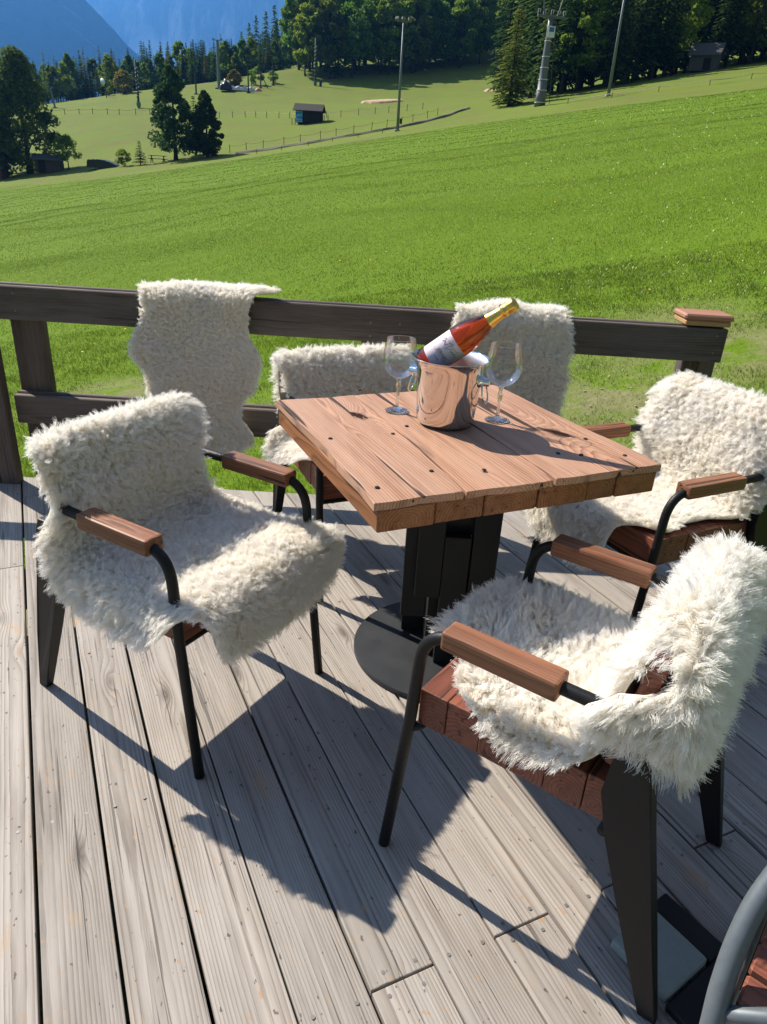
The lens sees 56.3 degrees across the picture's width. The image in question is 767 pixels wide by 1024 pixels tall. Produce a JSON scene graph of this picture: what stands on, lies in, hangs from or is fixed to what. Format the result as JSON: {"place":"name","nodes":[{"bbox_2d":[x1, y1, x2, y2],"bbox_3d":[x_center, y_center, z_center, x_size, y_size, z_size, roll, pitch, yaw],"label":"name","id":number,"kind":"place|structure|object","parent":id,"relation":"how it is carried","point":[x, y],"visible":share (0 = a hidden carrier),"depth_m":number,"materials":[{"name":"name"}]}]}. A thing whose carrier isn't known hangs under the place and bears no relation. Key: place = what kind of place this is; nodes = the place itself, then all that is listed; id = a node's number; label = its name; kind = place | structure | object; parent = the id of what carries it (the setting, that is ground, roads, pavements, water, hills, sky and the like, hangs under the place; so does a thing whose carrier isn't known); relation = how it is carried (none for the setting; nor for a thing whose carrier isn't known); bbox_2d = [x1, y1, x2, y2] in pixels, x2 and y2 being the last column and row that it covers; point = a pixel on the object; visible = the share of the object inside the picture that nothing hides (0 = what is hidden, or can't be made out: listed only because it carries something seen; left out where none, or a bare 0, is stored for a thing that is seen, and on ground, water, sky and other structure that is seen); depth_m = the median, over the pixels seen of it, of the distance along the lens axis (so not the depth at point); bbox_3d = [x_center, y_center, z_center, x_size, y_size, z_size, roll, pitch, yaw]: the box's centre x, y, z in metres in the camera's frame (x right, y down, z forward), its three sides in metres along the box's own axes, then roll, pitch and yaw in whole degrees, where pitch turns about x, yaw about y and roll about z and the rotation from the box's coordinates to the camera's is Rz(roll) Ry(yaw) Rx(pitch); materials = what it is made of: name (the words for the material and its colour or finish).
{"place":"outdoors","nodes":[
{"label":"outdoors","id":0,"kind":"place"},
{"bbox_2d":[0,0,149,103],"bbox_3d":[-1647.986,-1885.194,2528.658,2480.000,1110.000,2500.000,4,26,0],"label":"forested mountain","id":1,"kind":"structure","parent":0,"point":[33,30],"depth_m":2310.20,"materials":[{"name":"blue"}]},
{"bbox_2d":[86,0,285,70],"bbox_3d":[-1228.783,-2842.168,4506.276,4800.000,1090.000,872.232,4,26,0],"label":"rocky mountain","id":2,"kind":"structure","parent":0,"point":[132,23],"depth_m":4438.28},
{"bbox_2d":[236,107,470,153],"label":"gravel track","id":3,"kind":"structure","parent":0,"point":[386,128],"depth_m":85.11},
{"bbox_2d":[0,36,766,1023],"bbox_3d":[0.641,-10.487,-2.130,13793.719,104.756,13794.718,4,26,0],"label":"ground","id":4,"kind":"structure","parent":0,"point":[110,126],"depth_m":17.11,"materials":[{"name":"plant"}]},
{"bbox_2d":[0,130,19,175],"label":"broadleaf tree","id":5,"kind":"object","parent":4,"relation":"on","point":[2,157],"visible":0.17,"depth_m":89.69,"materials":[{"name":"green plant"}]},
{"bbox_2d":[0,44,71,173],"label":"broadleaf tree","id":6,"kind":"object","parent":4,"relation":"on","point":[20,87],"visible":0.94,"depth_m":87.08,"materials":[{"name":"green plant"}]},
{"bbox_2d":[30,153,65,172],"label":"garden shed","id":7,"kind":"structure","parent":4,"relation":"on","point":[46,163],"depth_m":88.52,"materials":[{"name":"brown wood"}]},
{"bbox_2d":[43,73,58,102],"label":"forest tree","id":8,"kind":"object","parent":4,"relation":"on","point":[48,78],"visible":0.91,"depth_m":153.67,"materials":[{"name":"green plant"}]},
{"bbox_2d":[46,65,63,101],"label":"forest tree","id":9,"kind":"object","parent":4,"relation":"on","point":[52,70],"visible":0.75,"depth_m":154.13,"materials":[{"name":"green plant"}]},
{"bbox_2d":[54,62,73,100],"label":"forest tree","id":10,"kind":"object","parent":4,"relation":"on","point":[63,68],"visible":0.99,"depth_m":154.01,"materials":[{"name":"green plant"}]},
{"bbox_2d":[47,134,82,169],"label":"broadleaf tree","id":11,"kind":"object","parent":4,"relation":"on","point":[65,140],"visible":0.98,"depth_m":88.36,"materials":[{"name":"green plant"}]},
{"bbox_2d":[57,53,80,94],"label":"forest tree","id":12,"kind":"object","parent":4,"relation":"on","point":[68,62],"visible":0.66,"depth_m":158.23,"materials":[{"name":"green plant"}]},
{"bbox_2d":[73,58,84,98],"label":"forest tree","id":13,"kind":"object","parent":4,"relation":"on","point":[79,90],"visible":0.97,"depth_m":157.21,"materials":[{"name":"green plant"}]},
{"bbox_2d":[85,57,96,97],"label":"forest tree","id":14,"kind":"object","parent":4,"relation":"on","point":[90,84],"visible":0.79,"depth_m":163.70,"materials":[{"name":"green plant"}]},
{"bbox_2d":[87,159,119,168],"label":"covered car","id":15,"kind":"object","parent":4,"relation":"on","point":[97,163],"visible":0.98,"depth_m":84.63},
{"bbox_2d":[98,55,114,94],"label":"forest tree","id":16,"kind":"object","parent":4,"relation":"on","point":[109,67],"visible":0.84,"depth_m":157.19,"materials":[{"name":"green plant"}]},
{"bbox_2d":[114,148,131,165],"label":"bush","id":17,"kind":"object","parent":4,"relation":"on","point":[121,159],"visible":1,"depth_m":84.69,"materials":[{"name":"green plant"}]},
{"bbox_2d":[113,69,134,93],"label":"shrub","id":18,"kind":"object","parent":4,"relation":"on","point":[121,75],"visible":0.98,"depth_m":150.47,"materials":[{"name":"green plant"}]},
{"bbox_2d":[138,62,150,85],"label":"forest tree","id":19,"kind":"object","parent":4,"relation":"on","point":[143,71],"visible":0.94,"depth_m":162.03,"materials":[{"name":"green plant"}]},
{"bbox_2d":[151,52,164,81],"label":"forest tree","id":20,"kind":"object","parent":4,"relation":"on","point":[159,62],"visible":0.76,"depth_m":162.42,"materials":[{"name":"green plant"}]},
{"bbox_2d":[147,64,198,159],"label":"pine tree","id":21,"kind":"object","parent":4,"relation":"on","point":[168,88],"visible":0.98,"depth_m":83.21,"materials":[{"name":"green plant"}]},
{"bbox_2d":[171,41,190,79],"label":"forest tree","id":22,"kind":"object","parent":4,"relation":"on","point":[177,46],"visible":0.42,"depth_m":171.86,"materials":[{"name":"green plant"}]},
{"bbox_2d":[183,47,198,84],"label":"forest tree","id":23,"kind":"object","parent":4,"relation":"on","point":[186,57],"visible":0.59,"depth_m":166.65,"materials":[{"name":"green plant"}]},
{"bbox_2d":[186,43,197,83],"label":"forest tree","id":24,"kind":"object","parent":4,"relation":"on","point":[191,76],"visible":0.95,"depth_m":164.94,"materials":[{"name":"green plant"}]},
{"bbox_2d":[196,42,205,83],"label":"forest tree","id":25,"kind":"object","parent":4,"relation":"on","point":[200,74],"visible":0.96,"depth_m":168.21,"materials":[{"name":"green plant"}]},
{"bbox_2d":[186,90,224,157],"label":"conifer tree","id":26,"kind":"object","parent":4,"relation":"on","point":[203,116],"visible":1,"depth_m":83.51,"materials":[{"name":"green plant"}]},
{"bbox_2d":[208,40,221,80],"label":"forest tree","id":27,"kind":"object","parent":4,"relation":"on","point":[213,63],"visible":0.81,"depth_m":167.66,"materials":[{"name":"green plant"}]},
{"bbox_2d":[212,38,221,88],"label":"lift pylon","id":28,"kind":"object","parent":4,"relation":"on","point":[218,66],"visible":0.91,"depth_m":147.37,"materials":[{"name":"metal"}]},
{"bbox_2d":[215,45,230,79],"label":"forest tree","id":29,"kind":"object","parent":4,"relation":"on","point":[222,56],"visible":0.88,"depth_m":167.10,"materials":[{"name":"green plant"}]},
{"bbox_2d":[226,69,242,85],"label":"shrub","id":30,"kind":"object","parent":4,"relation":"on","point":[233,74],"visible":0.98,"depth_m":152.40,"materials":[{"name":"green plant"}]},
{"bbox_2d":[219,79,261,91],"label":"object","id":31,"kind":"object","parent":4,"relation":"on","point":[226,85],"visible":0.94,"depth_m":145.16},
{"bbox_2d":[235,38,250,76],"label":"forest tree","id":32,"kind":"object","parent":4,"relation":"on","point":[241,44],"visible":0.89,"depth_m":172.22,"materials":[{"name":"green plant"}]},
{"bbox_2d":[242,36,258,68],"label":"forest tree","id":33,"kind":"object","parent":4,"relation":"on","point":[251,43],"visible":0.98,"depth_m":172.21,"materials":[{"name":"green plant"}]},
{"bbox_2d":[268,40,281,69],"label":"forest tree","id":34,"kind":"object","parent":4,"relation":"on","point":[275,47],"visible":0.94,"depth_m":178.22,"materials":[{"name":"green plant"}]},
{"bbox_2d":[277,0,314,69],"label":"woodland tree","id":35,"kind":"object","parent":4,"relation":"on","point":[286,11],"visible":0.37,"depth_m":165.49,"materials":[{"name":"green plant"}]},
{"bbox_2d":[292,2,316,75],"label":"woodland tree","id":36,"kind":"object","parent":4,"relation":"on","point":[297,54],"visible":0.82,"depth_m":160.18,"materials":[{"name":"green plant"}]},
{"bbox_2d":[288,0,329,69],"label":"woodland tree","id":37,"kind":"object","parent":4,"relation":"on","point":[296,10],"visible":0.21,"depth_m":163.75,"materials":[{"name":"green plant"}]},
{"bbox_2d":[293,103,325,122],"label":"ski hut","id":38,"kind":"object","parent":4,"relation":"on","point":[309,113],"visible":1,"depth_m":102.68,"materials":[{"name":"brown wood"}]},
{"bbox_2d":[297,0,333,76],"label":"woodland tree","id":39,"kind":"object","parent":4,"relation":"on","point":[303,29],"visible":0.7,"depth_m":158.12,"materials":[{"name":"green plant"}]},
{"bbox_2d":[311,0,348,78],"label":"woodland tree","id":40,"kind":"object","parent":4,"relation":"on","point":[329,56],"visible":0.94,"depth_m":158.00,"materials":[{"name":"green plant"}]},
{"bbox_2d":[320,9,349,78],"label":"woodland tree","id":41,"kind":"object","parent":4,"relation":"on","point":[335,69],"visible":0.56,"depth_m":160.65,"materials":[{"name":"green plant"}]},
{"bbox_2d":[345,8,364,73],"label":"woodland tree","id":42,"kind":"object","parent":4,"relation":"on","point":[357,66],"visible":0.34,"depth_m":167.44,"materials":[{"name":"green plant"}]},
{"bbox_2d":[339,0,373,77],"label":"woodland tree","id":43,"kind":"object","parent":4,"relation":"on","point":[362,25],"visible":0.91,"depth_m":160.31,"materials":[{"name":"green plant"}]},
{"bbox_2d":[239,0,478,71],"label":"forest","id":44,"kind":"object","parent":4,"relation":"on","point":[276,30],"visible":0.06,"depth_m":215.69,"materials":[{"name":"plant"}]},
{"bbox_2d":[350,0,381,74],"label":"woodland tree","id":45,"kind":"object","parent":4,"relation":"on","point":[369,8],"visible":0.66,"depth_m":163.06,"materials":[{"name":"green plant"}]},
{"bbox_2d":[0,477,766,1023],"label":"deck","id":46,"kind":"structure","parent":4,"relation":"on","point":[478,889],"depth_m":1.61,"materials":[{"name":"grey wood"}]},
{"bbox_2d":[36,448,322,779],"bbox_3d":[-0.559,0.157,1.931,0.626,0.728,0.524,18,29,27],"label":"armchair","id":47,"kind":"object","parent":46,"relation":"on","point":[128,535],"visible":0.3,"depth_m":1.73,"materials":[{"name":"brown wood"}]},
{"bbox_2d":[22,389,347,668],"bbox_3d":[-0.484,0.013,1.833,0.548,0.448,0.600,18,29,27],"label":"sheepskin","id":48,"kind":"object","parent":47,"relation":"on","point":[251,576],"visible":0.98,"depth_m":1.75,"materials":[{"name":"fur"}]},
{"bbox_2d":[273,389,413,602],"bbox_3d":[-0.091,-0.171,2.673,0.524,0.728,0.626,-8,28,-22],"label":"armchair","id":49,"kind":"object","parent":46,"relation":"on","point":[322,484],"visible":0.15,"depth_m":2.41,"materials":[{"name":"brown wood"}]},
{"bbox_2d":[260,342,415,465],"bbox_3d":[-0.090,-0.336,2.526,0.575,0.368,0.538,-8,28,-22],"label":"sheepskin","id":50,"kind":"object","parent":49,"relation":"on","point":[319,372],"visible":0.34,"depth_m":2.60,"materials":[{"name":"fur"}]},
{"bbox_2d":[0,281,733,491],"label":"deck railing","id":51,"kind":"object","parent":46,"relation":"attached to","point":[694,340],"visible":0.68,"depth_m":2.94,"materials":[{"name":"brown wood"}]},
{"bbox_2d":[126,279,281,459],"bbox_3d":[-0.754,-0.594,3.057,0.604,0.706,0.163,4,26,0],"label":"sheepskin","id":52,"kind":"object","parent":51,"relation":"hanging from","point":[190,336],"visible":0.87,"depth_m":2.94,"materials":[{"name":"fur"}]},
{"bbox_2d":[451,297,576,416],"bbox_3d":[0.513,-0.599,3.025,0.500,0.543,0.161,4,26,0],"label":"sheepskin","id":53,"kind":"object","parent":51,"relation":"hanging from","point":[541,334],"visible":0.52,"depth_m":2.90,"materials":[{"name":"fur"}]},
{"bbox_2d":[275,385,660,697],"bbox_3d":[0.159,0.107,2.096,0.774,0.751,0.780,-8,28,-23],"label":"wooden table","id":54,"kind":"object","parent":46,"relation":"on","point":[446,499],"visible":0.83,"depth_m":1.86,"materials":[{"name":"brown wood"}]},
{"bbox_2d":[382,335,416,413],"bbox_3d":[0.043,-0.381,1.995,0.098,0.205,0.098,4,26,0],"label":"wine glass","id":55,"kind":"object","parent":54,"relation":"on","point":[396,408],"visible":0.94,"depth_m":2.00,"materials":[{"name":"glass"}]},
{"bbox_2d":[408,349,490,429],"bbox_3d":[0.173,-0.330,1.932,0.216,0.180,0.209,4,26,0],"label":"ice bucket","id":56,"kind":"object","parent":54,"relation":"on","point":[447,397],"visible":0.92,"depth_m":1.87,"materials":[{"name":"silver metal"}]},
{"bbox_2d":[417,297,519,365],"bbox_3d":[0.220,-0.458,1.848,0.287,0.081,0.082,-30,7,27],"label":"wine bottle","id":57,"kind":"object","parent":56,"relation":"in","point":[454,344],"visible":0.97,"depth_m":1.83,"materials":[{"name":"red glass"}]},
{"bbox_2d":[484,341,522,423],"bbox_3d":[0.324,-0.353,1.964,0.101,0.213,0.101,4,26,0],"label":"wine glass","id":58,"kind":"object","parent":54,"relation":"on","point":[497,418],"visible":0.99,"depth_m":1.97,"materials":[{"name":"glass"}]},
{"bbox_2d":[379,534,724,1023],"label":"armchair","id":59,"kind":"object","parent":46,"relation":"on","point":[616,798],"visible":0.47,"depth_m":1.26,"materials":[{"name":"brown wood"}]},
{"bbox_2d":[426,529,766,803],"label":"sheepskin","id":60,"kind":"object","parent":59,"relation":"on","point":[704,621],"visible":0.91,"depth_m":1.21,"materials":[{"name":"fur"}]},
{"bbox_2d":[529,422,766,622],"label":"armchair","id":61,"kind":"object","parent":46,"relation":"on","point":[658,546],"visible":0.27,"depth_m":2.12,"materials":[{"name":"brown wood"}]},
{"bbox_2d":[524,369,766,572],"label":"sheepskin","id":62,"kind":"object","parent":61,"relation":"on","point":[694,424],"visible":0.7,"depth_m":2.23,"materials":[{"name":"fur"}]},
{"bbox_2d":[611,893,766,1023],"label":"parasol base","id":63,"kind":"object","parent":46,"relation":"on","point":[689,946],"visible":0.44,"depth_m":1.38,"materials":[{"name":"concrete"}]},
{"bbox_2d":[699,866,766,1023],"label":"garden chair","id":64,"kind":"object","parent":46,"relation":"on","point":[740,943],"visible":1,"depth_m":0.99,"materials":[{"name":"metal"}]},
{"bbox_2d":[371,0,397,74],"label":"woodland tree","id":65,"kind":"object","parent":4,"relation":"on","point":[380,42],"visible":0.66,"depth_m":165.73,"materials":[{"name":"green plant"}]},
{"bbox_2d":[372,0,407,74],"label":"woodland tree","id":66,"kind":"object","parent":4,"relation":"on","point":[389,6],"visible":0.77,"depth_m":164.13,"materials":[{"name":"green plant"}]},
{"bbox_2d":[395,16,411,130],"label":"floodlight pole","id":67,"kind":"object","parent":4,"relation":"on","point":[397,18],"visible":0.95,"depth_m":75.33,"materials":[{"name":"metal"}]},
{"bbox_2d":[392,0,421,73],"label":"woodland tree","id":68,"kind":"object","parent":4,"relation":"on","point":[412,31],"visible":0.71,"depth_m":167.51,"materials":[{"name":"green plant"}]},
{"bbox_2d":[399,0,434,73],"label":"woodland tree","id":69,"kind":"object","parent":4,"relation":"on","point":[423,46],"visible":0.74,"depth_m":168.12,"materials":[{"name":"green plant"}]},
{"bbox_2d":[403,0,437,71],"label":"woodland tree","id":70,"kind":"object","parent":4,"relation":"on","point":[426,11],"visible":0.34,"depth_m":168.93,"materials":[{"name":"green plant"}]},
{"bbox_2d":[431,1,454,67],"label":"woodland tree","id":71,"kind":"object","parent":4,"relation":"on","point":[445,14],"visible":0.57,"depth_m":174.58,"materials":[{"name":"green plant"}]},
{"bbox_2d":[442,0,483,67],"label":"woodland tree","id":72,"kind":"object","parent":4,"relation":"on","point":[460,8],"visible":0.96,"depth_m":173.69,"materials":[{"name":"green plant"}]},
{"bbox_2d":[449,2,481,65],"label":"woodland tree","id":73,"kind":"object","parent":4,"relation":"on","point":[460,18],"visible":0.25,"depth_m":176.53,"materials":[{"name":"green plant"}]},
{"bbox_2d":[467,0,498,63],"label":"woodland tree","id":74,"kind":"object","parent":4,"relation":"on","point":[480,37],"visible":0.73,"depth_m":175.14,"materials":[{"name":"green plant"}]},
{"bbox_2d":[482,0,513,62],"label":"woodland tree","id":75,"kind":"object","parent":4,"relation":"on","point":[489,33],"visible":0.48,"depth_m":175.65,"materials":[{"name":"green plant"}]},
{"bbox_2d":[483,0,523,92],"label":"forest spruce","id":76,"kind":"object","parent":4,"relation":"on","point":[495,64],"visible":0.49,"depth_m":106.88,"materials":[{"name":"green plant"}]},
{"bbox_2d":[489,6,535,106],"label":"spruce tree","id":77,"kind":"object","parent":4,"relation":"on","point":[509,97],"visible":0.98,"depth_m":87.88,"materials":[{"name":"green plant"}]},
{"bbox_2d":[500,0,554,95],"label":"forest spruce","id":78,"kind":"object","parent":4,"relation":"on","point":[526,7],"visible":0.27,"depth_m":99.40,"materials":[{"name":"green plant"}]},
{"bbox_2d":[513,0,555,97],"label":"forest spruce","id":79,"kind":"object","parent":4,"relation":"on","point":[535,24],"visible":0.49,"depth_m":94.67,"materials":[{"name":"green plant"}]},
{"bbox_2d":[524,0,560,94],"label":"forest spruce","id":80,"kind":"object","parent":4,"relation":"on","point":[537,67],"visible":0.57,"depth_m":90.37,"materials":[{"name":"green plant"}]},
{"bbox_2d":[534,0,566,106],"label":"lift tower","id":81,"kind":"structure","parent":4,"relation":"on","point":[540,98],"depth_m":75.95,"materials":[{"name":"metal"}]},
{"bbox_2d":[535,0,575,93],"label":"forest spruce","id":82,"kind":"object","parent":4,"relation":"on","point":[558,6],"visible":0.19,"depth_m":94.65,"materials":[{"name":"green plant"}]},
{"bbox_2d":[549,0,586,93],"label":"forest spruce","id":83,"kind":"object","parent":4,"relation":"on","point":[568,29],"visible":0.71,"depth_m":91.42,"materials":[{"name":"green plant"}]},
{"bbox_2d":[553,2,588,91],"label":"forest spruce","id":84,"kind":"object","parent":4,"relation":"on","point":[568,83],"visible":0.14,"depth_m":97.33,"materials":[{"name":"green plant"}]},
{"bbox_2d":[554,0,612,91],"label":"forest spruce","id":85,"kind":"object","parent":4,"relation":"on","point":[596,8],"visible":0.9,"depth_m":90.59,"materials":[{"name":"plant"}]},
{"bbox_2d":[568,4,600,89],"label":"forest spruce","id":86,"kind":"object","parent":4,"relation":"on","point":[579,77],"visible":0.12,"depth_m":94.71,"materials":[{"name":"green plant"}]},
{"bbox_2d":[586,0,633,87],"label":"forest spruce","id":87,"kind":"object","parent":4,"relation":"on","point":[601,74],"visible":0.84,"depth_m":90.61,"materials":[{"name":"green plant"}]},
{"bbox_2d":[589,0,639,85],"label":"forest spruce","id":88,"kind":"object","parent":4,"relation":"on","point":[618,72],"visible":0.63,"depth_m":90.74,"materials":[{"name":"green plant"}]},
{"bbox_2d":[605,0,624,96],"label":"floodlight pole","id":89,"kind":"object","parent":4,"relation":"on","point":[610,85],"visible":0.88,"depth_m":74.18,"materials":[{"name":"metal"}]},
{"bbox_2d":[615,0,661,81],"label":"forest spruce","id":90,"kind":"object","parent":4,"relation":"on","point":[645,4],"visible":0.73,"depth_m":92.39,"materials":[{"name":"green plant"}]},
{"bbox_2d":[634,0,683,79],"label":"forest spruce","id":91,"kind":"object","parent":4,"relation":"on","point":[666,31],"visible":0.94,"depth_m":91.65,"materials":[{"name":"green plant"}]},
{"bbox_2d":[567,73,763,103],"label":"rope fence","id":92,"kind":"object","parent":4,"relation":"on","point":[670,86],"visible":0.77,"depth_m":69.77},
{"bbox_2d":[646,0,688,76],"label":"forest spruce","id":93,"kind":"object","parent":4,"relation":"on","point":[665,61],"visible":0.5,"depth_m":93.48,"materials":[{"name":"green plant"}]},
{"bbox_2d":[653,0,715,75],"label":"forest spruce","id":94,"kind":"object","parent":4,"relation":"on","point":[701,11],"visible":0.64,"depth_m":92.90,"materials":[{"name":"plant"}]},
{"bbox_2d":[669,0,713,72],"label":"tree","id":95,"kind":"object","parent":4,"relation":"on","point":[685,59],"visible":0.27,"depth_m":97.36,"materials":[{"name":"green plant"}]},
{"bbox_2d":[687,42,725,72],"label":"wooden barn","id":96,"kind":"structure","parent":4,"relation":"on","point":[704,57],"depth_m":93.06,"materials":[{"name":"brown wood"}]},
{"bbox_2d":[699,0,727,42],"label":"forest spruce","id":97,"kind":"object","parent":4,"relation":"on","point":[716,16],"visible":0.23,"depth_m":102.86,"materials":[{"name":"green plant"}]},
{"bbox_2d":[706,0,744,63],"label":"forest spruce","id":98,"kind":"object","parent":4,"relation":"on","point":[725,28],"visible":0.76,"depth_m":95.60,"materials":[{"name":"green plant"}]},
{"bbox_2d":[712,0,754,67],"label":"tree","id":99,"kind":"object","parent":4,"relation":"on","point":[745,36],"visible":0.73,"depth_m":95.92,"materials":[{"name":"green plant"}]},
{"bbox_2d":[729,1,766,64],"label":"tree","id":100,"kind":"object","parent":4,"relation":"on","point":[751,10],"visible":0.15,"depth_m":102.61,"materials":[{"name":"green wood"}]},
{"bbox_2d":[735,0,766,63],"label":"tree","id":101,"kind":"object","parent":4,"relation":"on","point":[752,19],"visible":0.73,"depth_m":97.17,"materials":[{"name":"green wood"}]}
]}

